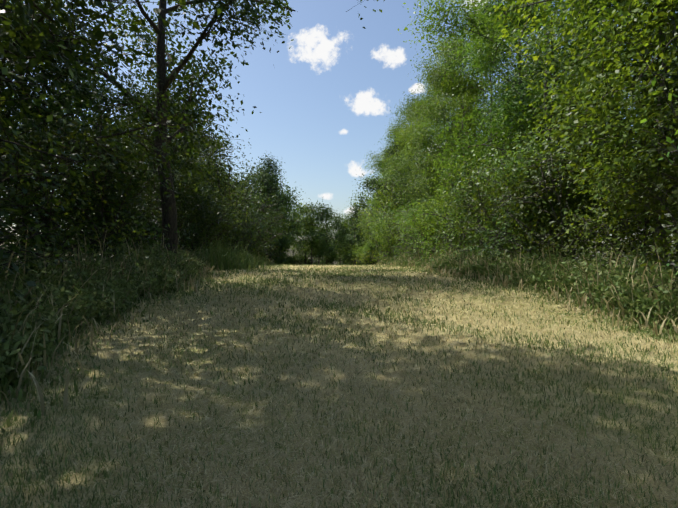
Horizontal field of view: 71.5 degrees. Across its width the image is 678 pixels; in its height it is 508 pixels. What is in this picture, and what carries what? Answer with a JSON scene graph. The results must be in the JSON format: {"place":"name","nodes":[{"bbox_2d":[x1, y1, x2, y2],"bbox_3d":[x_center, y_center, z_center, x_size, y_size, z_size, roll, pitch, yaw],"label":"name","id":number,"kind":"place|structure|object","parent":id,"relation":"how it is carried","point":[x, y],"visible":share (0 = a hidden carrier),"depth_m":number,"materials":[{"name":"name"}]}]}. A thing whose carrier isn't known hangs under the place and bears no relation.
{"place":"outdoors","nodes":[
{"label":"outdoors","id":0,"kind":"place"},
{"bbox_2d":[0,0,676,264],"label":"sky","id":1,"kind":"structure","parent":0,"point":[325,100],"materials":[{"name":"blue"}]},
{"bbox_2d":[0,264,677,507],"bbox_3d":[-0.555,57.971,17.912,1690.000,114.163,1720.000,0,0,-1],"label":"ground","id":2,"kind":"structure","parent":0,"point":[443,422],"depth_m":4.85,"materials":[{"name":"plant"}]},
{"bbox_2d":[0,0,677,342],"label":"forest","id":3,"kind":"object","parent":2,"relation":"on","point":[518,176],"visible":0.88,"depth_m":20.71,"materials":[{"name":"green plant"}]},
{"bbox_2d":[0,226,677,448],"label":"edge weeds","id":4,"kind":"object","parent":2,"relation":"on","point":[114,290],"visible":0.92,"depth_m":10.56,"materials":[{"name":"green plant"}]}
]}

